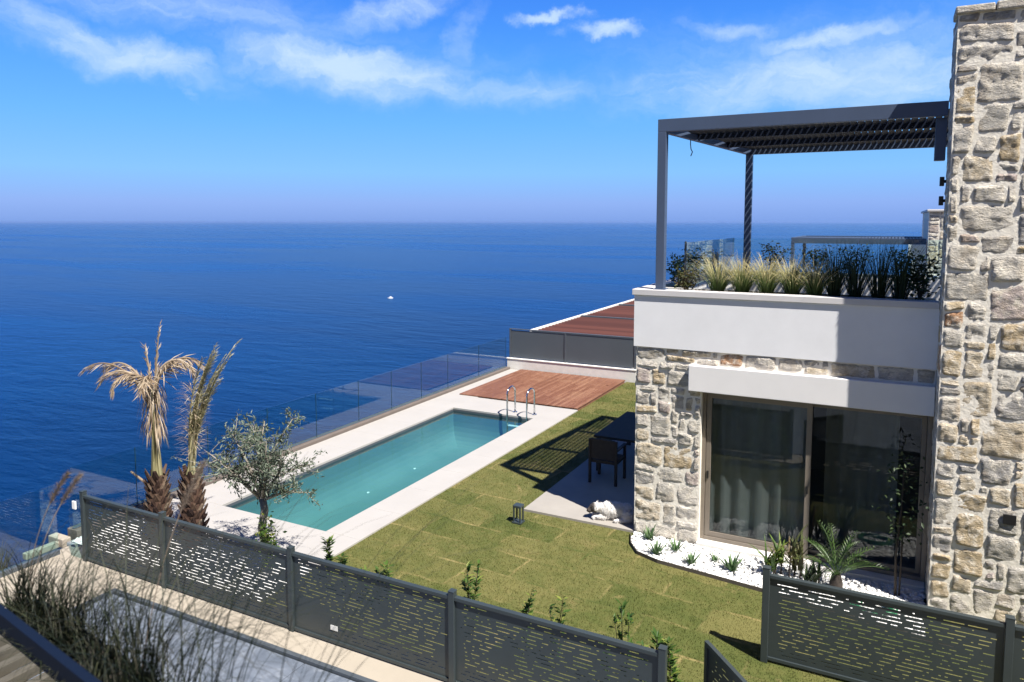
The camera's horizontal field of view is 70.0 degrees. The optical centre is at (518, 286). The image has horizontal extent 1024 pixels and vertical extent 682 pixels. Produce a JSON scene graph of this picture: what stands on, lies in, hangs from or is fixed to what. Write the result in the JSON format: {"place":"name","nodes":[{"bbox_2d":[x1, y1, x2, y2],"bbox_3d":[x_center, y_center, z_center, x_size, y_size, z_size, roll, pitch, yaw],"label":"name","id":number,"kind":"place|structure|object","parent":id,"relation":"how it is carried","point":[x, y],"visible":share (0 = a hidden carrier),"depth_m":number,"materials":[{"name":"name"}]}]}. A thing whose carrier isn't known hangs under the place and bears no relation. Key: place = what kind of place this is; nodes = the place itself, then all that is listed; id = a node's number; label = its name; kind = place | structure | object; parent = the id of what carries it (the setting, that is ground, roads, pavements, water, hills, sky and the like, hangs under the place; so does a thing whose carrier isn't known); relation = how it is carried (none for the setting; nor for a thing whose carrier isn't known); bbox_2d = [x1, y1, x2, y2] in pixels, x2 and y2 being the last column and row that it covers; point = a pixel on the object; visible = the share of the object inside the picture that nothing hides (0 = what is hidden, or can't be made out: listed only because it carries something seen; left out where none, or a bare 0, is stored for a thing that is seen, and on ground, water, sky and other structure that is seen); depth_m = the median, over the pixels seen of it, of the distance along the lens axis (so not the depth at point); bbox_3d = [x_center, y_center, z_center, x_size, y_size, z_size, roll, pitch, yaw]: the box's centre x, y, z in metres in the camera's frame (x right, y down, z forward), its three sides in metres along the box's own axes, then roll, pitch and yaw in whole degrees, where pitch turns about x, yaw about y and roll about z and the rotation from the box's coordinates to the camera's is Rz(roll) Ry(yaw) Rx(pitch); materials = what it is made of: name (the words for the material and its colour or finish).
{"place":"outdoors","nodes":[
{"label":"outdoors","id":0,"kind":"place"},
{"bbox_2d":[0,604,100,681],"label":"metal railing","id":1,"kind":"object","parent":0,"point":[54,658],"visible":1,"depth_m":2.42,"materials":[{"name":"grey metal"}]},
{"bbox_2d":[0,603,151,681],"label":"planter","id":2,"kind":"object","parent":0,"point":[52,676],"visible":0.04,"depth_m":3.36,"materials":[{"name":"grey metal"}]},
{"bbox_2d":[0,471,113,636],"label":"fountain grass","id":3,"kind":"object","parent":2,"relation":"in","point":[20,594],"depth_m":3.62,"materials":[{"name":"green plant"}]},
{"bbox_2d":[0,519,155,681],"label":"fountain grass","id":4,"kind":"object","parent":2,"relation":"in","point":[45,613],"depth_m":3.47,"materials":[{"name":"green plant"}]},
{"bbox_2d":[0,500,205,681],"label":"fountain grass","id":5,"kind":"object","parent":2,"relation":"in","point":[77,632],"depth_m":3.32,"materials":[{"name":"green plant"}]},
{"bbox_2d":[0,509,254,681],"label":"fountain grass","id":6,"kind":"object","parent":2,"relation":"in","point":[94,659],"depth_m":3.14,"materials":[{"name":"green plant"}]},
{"bbox_2d":[2,459,348,681],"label":"fountain grass","id":7,"kind":"object","parent":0,"point":[152,665],"depth_m":2.99,"materials":[{"name":"green plant"}]},
{"bbox_2d":[67,517,311,600],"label":"gravel","id":8,"kind":"structure","parent":0,"point":[79,540],"depth_m":11.02,"materials":[{"name":"white gravel"}]},
{"bbox_2d":[79,320,211,538],"bbox_3d":[-5.786,2.274,11.431,2.020,3.580,1.299,3,6,27],"label":"palm tree","id":9,"kind":"object","parent":8,"relation":"on","point":[157,486],"visible":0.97,"depth_m":11.25,"materials":[{"name":"beige plant"}]},
{"bbox_2d":[174,339,240,547],"bbox_3d":[-4.806,2.447,11.204,1.000,3.274,0.824,0,5,5],"label":"palm tree","id":10,"kind":"object","parent":8,"relation":"on","point":[194,512],"visible":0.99,"depth_m":11.13,"materials":[{"name":"plant"}]},
{"bbox_2d":[169,407,327,569],"bbox_3d":[-3.691,2.957,10.413,2.101,2.397,1.573,3,6,27],"label":"olive tree","id":11,"kind":"object","parent":8,"relation":"on","point":[265,472],"visible":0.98,"depth_m":10.32,"materials":[{"name":"green plant"}]},
{"bbox_2d":[254,511,286,568],"bbox_3d":[-3.539,3.636,10.359,0.374,0.933,0.451,0,5,5],"label":"climbing shrub","id":12,"kind":"object","parent":8,"relation":"on","point":[267,537],"visible":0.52,"depth_m":10.35,"materials":[{"name":"green plant"}]},
{"bbox_2d":[31,594,354,681],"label":"pavement","id":13,"kind":"structure","parent":0,"point":[264,654],"depth_m":8.34,"materials":[{"name":"grey concrete"}]},
{"bbox_2d":[0,635,53,681],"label":"wooden deck","id":14,"kind":"structure","parent":13,"relation":"on","point":[9,669],"depth_m":4.97,"materials":[{"name":"brown wood"}]},
{"bbox_2d":[71,589,377,681],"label":"path edging","id":15,"kind":"object","parent":13,"relation":"on","point":[346,674],"visible":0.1,"depth_m":8.51,"materials":[{"name":"concrete"}]},
{"bbox_2d":[4,452,383,681],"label":"fountain grass","id":16,"kind":"object","parent":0,"point":[251,643],"depth_m":2.66,"materials":[{"name":"green plant"}]},
{"bbox_2d":[30,481,415,681],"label":"fountain grass","id":17,"kind":"object","parent":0,"point":[190,665],"depth_m":2.83,"materials":[{"name":"green plant"}]},
{"bbox_2d":[0,543,494,681],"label":"path","id":18,"kind":"structure","parent":0,"point":[375,669],"depth_m":8.94,"materials":[{"name":"beige concrete"}]},
{"bbox_2d":[0,549,59,577],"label":"glass railing","id":19,"kind":"object","parent":18,"relation":"on","point":[44,556],"visible":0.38,"depth_m":10.61,"materials":[{"name":"glass"}]},
{"bbox_2d":[72,501,76,509],"bbox_3d":[-6.544,3.536,10.802,0.330,0.990,0.040,3,6,27],"label":"glass railing","id":20,"kind":"object","parent":18,"relation":"on","point":[74,505],"visible":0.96,"depth_m":10.75,"materials":[{"name":"white paint"}]},
{"bbox_2d":[79,490,667,681],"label":"fence","id":21,"kind":"object","parent":18,"relation":"on","point":[450,653],"visible":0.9,"depth_m":8.28,"materials":[{"name":"metal"}]},
{"bbox_2d":[134,369,577,567],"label":"swimming pool","id":22,"kind":"structure","parent":0,"point":[389,469],"depth_m":15.87,"materials":[{"name":"tile"}]},
{"bbox_2d":[506,385,536,432],"bbox_3d":[0.069,3.463,18.821,0.680,1.781,0.538,3,6,27],"label":"pool ladder","id":23,"kind":"object","parent":22,"relation":"attached to","point":[514,411],"visible":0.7,"depth_m":18.71,"materials":[{"name":"metal"}]},
{"bbox_2d":[460,369,624,410],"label":"wooden deck","id":24,"kind":"structure","parent":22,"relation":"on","point":[568,391],"depth_m":21.70,"materials":[{"name":"brown wood"}]},
{"bbox_2d":[0,222,921,567],"bbox_3d":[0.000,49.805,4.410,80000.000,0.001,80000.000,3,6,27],"label":"sea","id":25,"kind":"structure","parent":0,"point":[312,318],"depth_m":403.44,"materials":[{"name":"liquid"}]},
{"bbox_2d":[0,0,998,222],"label":"sky","id":26,"kind":"structure","parent":0,"point":[111,110],"materials":[{"name":"blue"}]},
{"bbox_2d":[524,440,634,532],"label":"patio","id":27,"kind":"structure","parent":0,"point":[574,494],"depth_m":13.40,"materials":[{"name":"concrete"}]},
{"bbox_2d":[588,438,626,486],"bbox_3d":[1.715,3.303,14.058,0.590,0.870,0.565,3,6,27],"label":"armchair","id":28,"kind":"object","parent":27,"relation":"on","point":[602,451],"visible":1,"depth_m":13.83,"materials":[{"name":"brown wood"}]},
{"bbox_2d":[587,500,633,523],"bbox_3d":[1.602,3.756,12.238,0.916,0.374,0.450,1,5,10],"label":"dog","id":29,"kind":"object","parent":27,"relation":"on","point":[619,512],"visible":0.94,"depth_m":12.15},
{"bbox_2d":[594,411,635,470],"bbox_3d":[2.587,3.272,15.172,1.400,0.735,2.050,3,6,27],"label":"dining table","id":30,"kind":"object","parent":27,"relation":"on","point":[621,428],"visible":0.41,"depth_m":14.86,"materials":[{"name":"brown wood"}]},
{"bbox_2d":[530,299,633,338],"bbox_3d":[6.374,2.831,29.878,6.520,3.490,13.550,3,6,27],"label":"wooden deck","id":31,"kind":"object","parent":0,"point":[615,319],"visible":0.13,"depth_m":27.09,"materials":[{"name":"brown wood"}]},
{"bbox_2d":[261,382,1023,681],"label":"lawn","id":32,"kind":"structure","parent":0,"point":[535,573],"depth_m":10.48,"materials":[{"name":"green plant"}]},
{"bbox_2d":[320,534,335,574],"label":"hedge plant","id":33,"kind":"object","parent":32,"relation":"on","point":[329,556],"visible":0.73,"depth_m":10.02,"materials":[{"name":"green plant"}]},
{"bbox_2d":[335,552,349,586],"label":"hedge plant","id":34,"kind":"object","parent":32,"relation":"on","point":[344,562],"visible":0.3,"depth_m":9.70,"materials":[{"name":"green plant"}]},
{"bbox_2d":[358,565,370,595],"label":"hedge plant","id":35,"kind":"object","parent":32,"relation":"on","point":[365,567],"visible":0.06,"depth_m":9.61,"materials":[{"name":"green plant"}]},
{"bbox_2d":[372,566,383,601],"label":"hedge plant","id":36,"kind":"object","parent":32,"relation":"on","point":[377,569],"visible":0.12,"depth_m":9.45,"materials":[{"name":"green plant"}]},
{"bbox_2d":[380,560,393,606],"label":"hedge plant","id":37,"kind":"object","parent":32,"relation":"on","point":[385,571],"visible":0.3,"depth_m":9.27,"materials":[{"name":"green plant"}]},
{"bbox_2d":[460,559,482,634],"bbox_3d":[-0.573,3.730,8.741,0.273,1.029,0.343,3,6,27],"label":"hedge plant","id":38,"kind":"object","parent":32,"relation":"on","point":[470,595],"visible":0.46,"depth_m":8.75,"materials":[{"name":"green plant"}]},
{"bbox_2d":[512,502,524,524],"bbox_3d":[0.001,3.786,12.176,0.165,0.310,0.160,3,6,27],"label":"garden light","id":39,"kind":"object","parent":32,"relation":"on","point":[519,506],"visible":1,"depth_m":12.15,"materials":[{"name":"metal"}]},
{"bbox_2d":[519,589,537,650],"bbox_3d":[0.106,3.838,8.403,0.245,0.874,0.245,0,5,0],"label":"hedge plant","id":40,"kind":"object","parent":32,"relation":"on","point":[526,610],"visible":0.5,"depth_m":8.37,"materials":[{"name":"green plant"}]},
{"bbox_2d":[546,595,571,667],"bbox_3d":[0.436,3.843,8.111,0.253,0.914,0.264,3,6,27],"label":"hedge plant","id":41,"kind":"object","parent":32,"relation":"on","point":[563,615],"visible":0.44,"depth_m":8.11,"materials":[{"name":"green plant"}]},
{"bbox_2d":[599,634,611,679],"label":"hedge plant","id":42,"kind":"object","parent":32,"relation":"on","point":[605,661],"visible":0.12,"depth_m":7.54,"materials":[{"name":"green plant"}]},
{"bbox_2d":[607,598,634,681],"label":"hedge plant","id":43,"kind":"object","parent":32,"relation":"on","point":[627,623],"visible":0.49,"depth_m":7.52,"materials":[{"name":"green plant"}]},
{"bbox_2d":[636,627,664,681],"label":"hedge plant","id":44,"kind":"object","parent":32,"relation":"on","point":[658,637],"visible":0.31,"depth_m":7.39,"materials":[{"name":"green plant"}]},
{"bbox_2d":[662,636,683,681],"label":"hedge plant","id":45,"kind":"object","parent":32,"relation":"on","point":[673,673],"visible":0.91,"depth_m":7.32,"materials":[{"name":"green plant"}]},
{"bbox_2d":[703,640,746,681],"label":"gate","id":46,"kind":"structure","parent":32,"relation":"on","point":[713,655],"depth_m":6.82,"materials":[{"name":"metal"}]},
{"bbox_2d":[630,537,953,646],"bbox_3d":[3.295,4.121,9.922,4.646,0.070,0.550,5,7,43],"label":"garden edging","id":47,"kind":"object","parent":32,"relation":"on","point":[741,584],"visible":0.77,"depth_m":10.30,"materials":[{"name":"metal"}]},
{"bbox_2d":[632,0,1023,625],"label":"villa","id":48,"kind":"object","parent":32,"relation":"on","point":[941,373],"visible":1,"depth_m":9.71,"materials":[{"name":"stone"}]},
{"bbox_2d":[666,248,693,287],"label":"shrub","id":49,"kind":"object","parent":48,"relation":"on","point":[679,263],"visible":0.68,"depth_m":12.25,"materials":[{"name":"green plant"}]},
{"bbox_2d":[673,260,701,289],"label":"shrub","id":50,"kind":"object","parent":48,"relation":"on","point":[684,283],"visible":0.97,"depth_m":11.46,"materials":[{"name":"green plant"}]},
{"bbox_2d":[683,247,709,282],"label":"shrub","id":51,"kind":"object","parent":48,"relation":"on","point":[695,258],"visible":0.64,"depth_m":13.35,"materials":[{"name":"green plant"}]},
{"bbox_2d":[700,249,724,276],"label":"shrub","id":52,"kind":"object","parent":48,"relation":"on","point":[715,258],"visible":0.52,"depth_m":14.32,"materials":[{"name":"green plant"}]},
{"bbox_2d":[710,398,806,545],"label":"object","id":53,"kind":"object","parent":48,"relation":"in","point":[758,454],"visible":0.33,"depth_m":11.12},
{"bbox_2d":[704,393,812,554],"bbox_3d":[3.570,2.781,10.964,1.510,2.255,0.070,3,6,27],"label":"sliding door","id":54,"kind":"structure","parent":48,"relation":"in","point":[710,396],"depth_m":10.98,"materials":[{"name":"clear glass"}]},
{"bbox_2d":[759,240,794,271],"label":"shrub","id":55,"kind":"object","parent":48,"relation":"on","point":[770,258],"visible":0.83,"depth_m":15.09,"materials":[{"name":"green plant"}]},
{"bbox_2d":[684,238,885,278],"bbox_3d":[6.260,-0.397,12.368,5.910,0.750,4.100,3,6,27],"label":"glass railing","id":56,"kind":"object","parent":48,"relation":"on","point":[685,253],"visible":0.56,"depth_m":11.88,"materials":[{"name":"glass"}]},
{"bbox_2d":[654,101,949,289],"bbox_3d":[6.188,-1.099,11.779,6.820,2.988,4.680,3,6,27],"label":"pergola","id":57,"kind":"object","parent":48,"relation":"on","point":[750,135],"visible":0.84,"depth_m":11.27,"materials":[{"name":"metal"}]},
{"bbox_2d":[797,244,838,273],"bbox_3d":[6.016,-0.521,14.722,0.771,0.688,0.381,3,6,27],"label":"shrub","id":58,"kind":"object","parent":48,"relation":"on","point":[812,255],"visible":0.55,"depth_m":14.71,"materials":[{"name":"green plant"}]},
{"bbox_2d":[822,408,899,553],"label":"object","id":59,"kind":"object","parent":48,"relation":"in","point":[858,446],"visible":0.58,"depth_m":11.07,"materials":[{"name":"clear glass"}]},
{"bbox_2d":[808,404,927,573],"bbox_3d":[4.892,2.833,10.382,1.515,2.255,0.045,3,6,27],"label":"sliding door","id":60,"kind":"structure","parent":48,"relation":"in","point":[916,570],"depth_m":10.11,"materials":[{"name":"clear glass"}]},
{"bbox_2d":[899,253,941,299],"bbox_3d":[5.578,-0.122,10.058,0.625,0.714,0.561,0,5,1],"label":"shrub","id":61,"kind":"object","parent":48,"relation":"on","point":[919,289],"visible":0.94,"depth_m":10.01,"materials":[{"name":"green plant"}]},
{"bbox_2d":[938,196,944,204],"bbox_3d":[5.528,-1.116,9.540,0.075,0.120,0.070,3,6,27],"label":"wall lamp","id":62,"kind":"object","parent":48,"relation":"attached to","point":[941,200],"visible":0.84,"depth_m":9.51,"materials":[{"name":"black plastic"}]},
{"bbox_2d":[939,177,945,185],"bbox_3d":[5.528,-1.365,9.518,0.075,0.120,0.070,3,6,27],"label":"wall lamp","id":63,"kind":"object","parent":48,"relation":"attached to","point":[942,181],"visible":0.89,"depth_m":9.49,"materials":[{"name":"black plastic"}]},
{"bbox_2d":[760,565,1023,681],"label":"fence","id":64,"kind":"object","parent":32,"relation":"on","point":[1005,662],"visible":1,"depth_m":7.78,"materials":[{"name":"metal"}]},
{"bbox_2d":[689,251,742,291],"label":"ornamental grass","id":65,"kind":"object","parent":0,"point":[718,282],"depth_m":11.18,"materials":[{"name":"plant"}]},
{"bbox_2d":[709,252,769,292],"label":"ornamental grass","id":66,"kind":"object","parent":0,"point":[743,282],"depth_m":11.03,"materials":[{"name":"plant"}]},
{"bbox_2d":[736,250,791,293],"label":"ornamental grass","id":67,"kind":"object","parent":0,"point":[767,283],"depth_m":10.85,"materials":[{"name":"plant"}]},
{"bbox_2d":[631,531,925,636],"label":"gravel","id":68,"kind":"structure","parent":0,"point":[750,571],"depth_m":10.44,"materials":[{"name":"white gravel"}]},
{"bbox_2d":[639,524,657,539],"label":"agave","id":69,"kind":"object","parent":68,"relation":"on","point":[649,535],"visible":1,"depth_m":11.49,"materials":[{"name":"green plant"}]},
{"bbox_2d":[646,539,669,554],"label":"agave","id":70,"kind":"object","parent":68,"relation":"on","point":[656,549],"visible":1,"depth_m":10.97,"materials":[{"name":"green plant"}]},
{"bbox_2d":[668,537,686,551],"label":"agave","id":71,"kind":"object","parent":68,"relation":"on","point":[676,548],"visible":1,"depth_m":11.10,"materials":[{"name":"green plant"}]},
{"bbox_2d":[681,550,700,563],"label":"agave","id":72,"kind":"object","parent":68,"relation":"on","point":[690,559],"visible":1,"depth_m":10.67,"materials":[{"name":"green plant"}]},
{"bbox_2d":[709,552,719,561],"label":"agave","id":73,"kind":"object","parent":68,"relation":"on","point":[715,558],"visible":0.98,"depth_m":10.74,"materials":[{"name":"green plant"}]},
{"bbox_2d":[718,552,743,571],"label":"agave","id":74,"kind":"object","parent":68,"relation":"on","point":[733,565],"visible":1,"depth_m":10.46,"materials":[{"name":"green plant"}]},
{"bbox_2d":[748,532,798,573],"bbox_3d":[3.560,3.751,10.275,0.553,0.676,0.738,0,5,2],"label":"strap leaf plant","id":75,"kind":"object","parent":68,"relation":"on","point":[772,561],"visible":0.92,"depth_m":10.30,"materials":[{"name":"green plant"}]},
{"bbox_2d":[768,524,823,578],"bbox_3d":[3.803,3.725,10.171,0.798,0.747,0.578,-2,5,-20],"label":"strap leaf plant","id":76,"kind":"object","parent":68,"relation":"on","point":[794,552],"visible":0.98,"depth_m":10.23,"materials":[{"name":"green plant"}]},
{"bbox_2d":[800,556,829,582],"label":"strap leaf plant","id":77,"kind":"object","parent":68,"relation":"on","point":[810,573],"visible":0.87,"depth_m":10.02,"materials":[{"name":"green plant"}]},
{"bbox_2d":[798,521,889,587],"bbox_3d":[4.303,3.713,9.867,1.045,0.863,1.056,0,5,1],"label":"cycad","id":78,"kind":"object","parent":68,"relation":"on","point":[835,579],"visible":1,"depth_m":9.87,"materials":[{"name":"green plant"}]},
{"bbox_2d":[850,601,896,614],"bbox_3d":[4.573,4.119,9.400,0.577,0.060,0.337,3,6,27],"label":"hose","id":79,"kind":"object","parent":68,"relation":"on","point":[873,612],"visible":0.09,"depth_m":9.32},
{"bbox_2d":[872,451,931,595],"bbox_3d":[4.987,3.162,9.522,0.711,2.022,0.994,3,6,27],"label":"young tree","id":80,"kind":"object","parent":68,"relation":"on","point":[899,531],"visible":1,"depth_m":9.64,"materials":[{"name":"green plant"}]},
{"bbox_2d":[762,252,822,294],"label":"ornamental grass","id":81,"kind":"object","parent":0,"point":[790,284],"depth_m":10.71,"materials":[{"name":"plant"}]},
{"bbox_2d":[778,251,844,295],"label":"ornamental grass","id":82,"kind":"object","parent":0,"point":[814,286],"depth_m":10.55,"materials":[{"name":"plant"}]},
{"bbox_2d":[805,240,862,295],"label":"ornamental grass","id":83,"kind":"object","parent":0,"point":[833,288],"depth_m":10.45,"materials":[{"name":"green plant"}]},
{"bbox_2d":[829,236,887,296],"bbox_3d":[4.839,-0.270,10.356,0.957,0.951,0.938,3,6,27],"label":"ornamental grass","id":84,"kind":"object","parent":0,"point":[852,279],"depth_m":10.34,"materials":[{"name":"green plant"}]},
{"bbox_2d":[846,236,919,297],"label":"ornamental grass","id":85,"kind":"object","parent":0,"point":[878,292],"depth_m":10.20,"materials":[{"name":"green plant"}]},
{"bbox_2d":[872,234,935,298],"bbox_3d":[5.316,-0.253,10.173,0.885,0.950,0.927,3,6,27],"label":"ornamental grass","id":86,"kind":"object","parent":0,"point":[900,289],"depth_m":10.08,"materials":[{"name":"green plant"}]},
{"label":"hillside","id":87,"kind":"structure","parent":0,"visible":0},
{"bbox_2d":[0,540,23,570],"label":"grass tuft","id":88,"kind":"object","parent":87,"relation":"on","point":[7,564],"visible":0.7,"depth_m":10.94,"materials":[{"name":"green plant"}]},
{"bbox_2d":[23,532,70,559],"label":"stone beam","id":89,"kind":"structure","parent":87,"relation":"on","point":[64,539],"depth_m":11.48,"materials":[{"name":"white stone"}]},
{"bbox_2d":[67,345,509,539],"bbox_3d":[-3.762,2.995,18.212,0.255,1.420,14.800,3,6,27],"label":"glass railing","id":90,"kind":"object","parent":87,"relation":"on","point":[316,439],"visible":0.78,"depth_m":17.50,"materials":[{"name":"glass"}]},
{"bbox_2d":[506,357,635,382],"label":"boundary wall","id":91,"kind":"structure","parent":87,"relation":"on","point":[602,371],"depth_m":23.71,"materials":[{"name":"white paint"}]},
{"bbox_2d":[509,328,636,368],"bbox_3d":[1.692,2.007,23.817,4.460,1.000,0.065,3,6,27],"label":"privacy fence","id":92,"kind":"object","parent":91,"relation":"on","point":[565,347],"visible":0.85,"depth_m":23.75,"materials":[{"name":"metal"}]},
{"bbox_2d":[908,209,943,275],"bbox_3d":[18.444,0.196,35.651,9.700,7.720,8.200,3,6,27],"label":"villa","id":93,"kind":"object","parent":87,"relation":"on","point":[932,228],"visible":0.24,"depth_m":31.30,"materials":[{"name":"stone"}]},
{"bbox_2d":[791,236,925,267],"bbox_3d":[16.647,-1.541,35.828,5.600,1.750,5.350,3,6,27],"label":"pergola","id":94,"kind":"object","parent":93,"relation":"on","point":[899,240],"visible":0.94,"depth_m":33.91,"materials":[{"name":"metal"}]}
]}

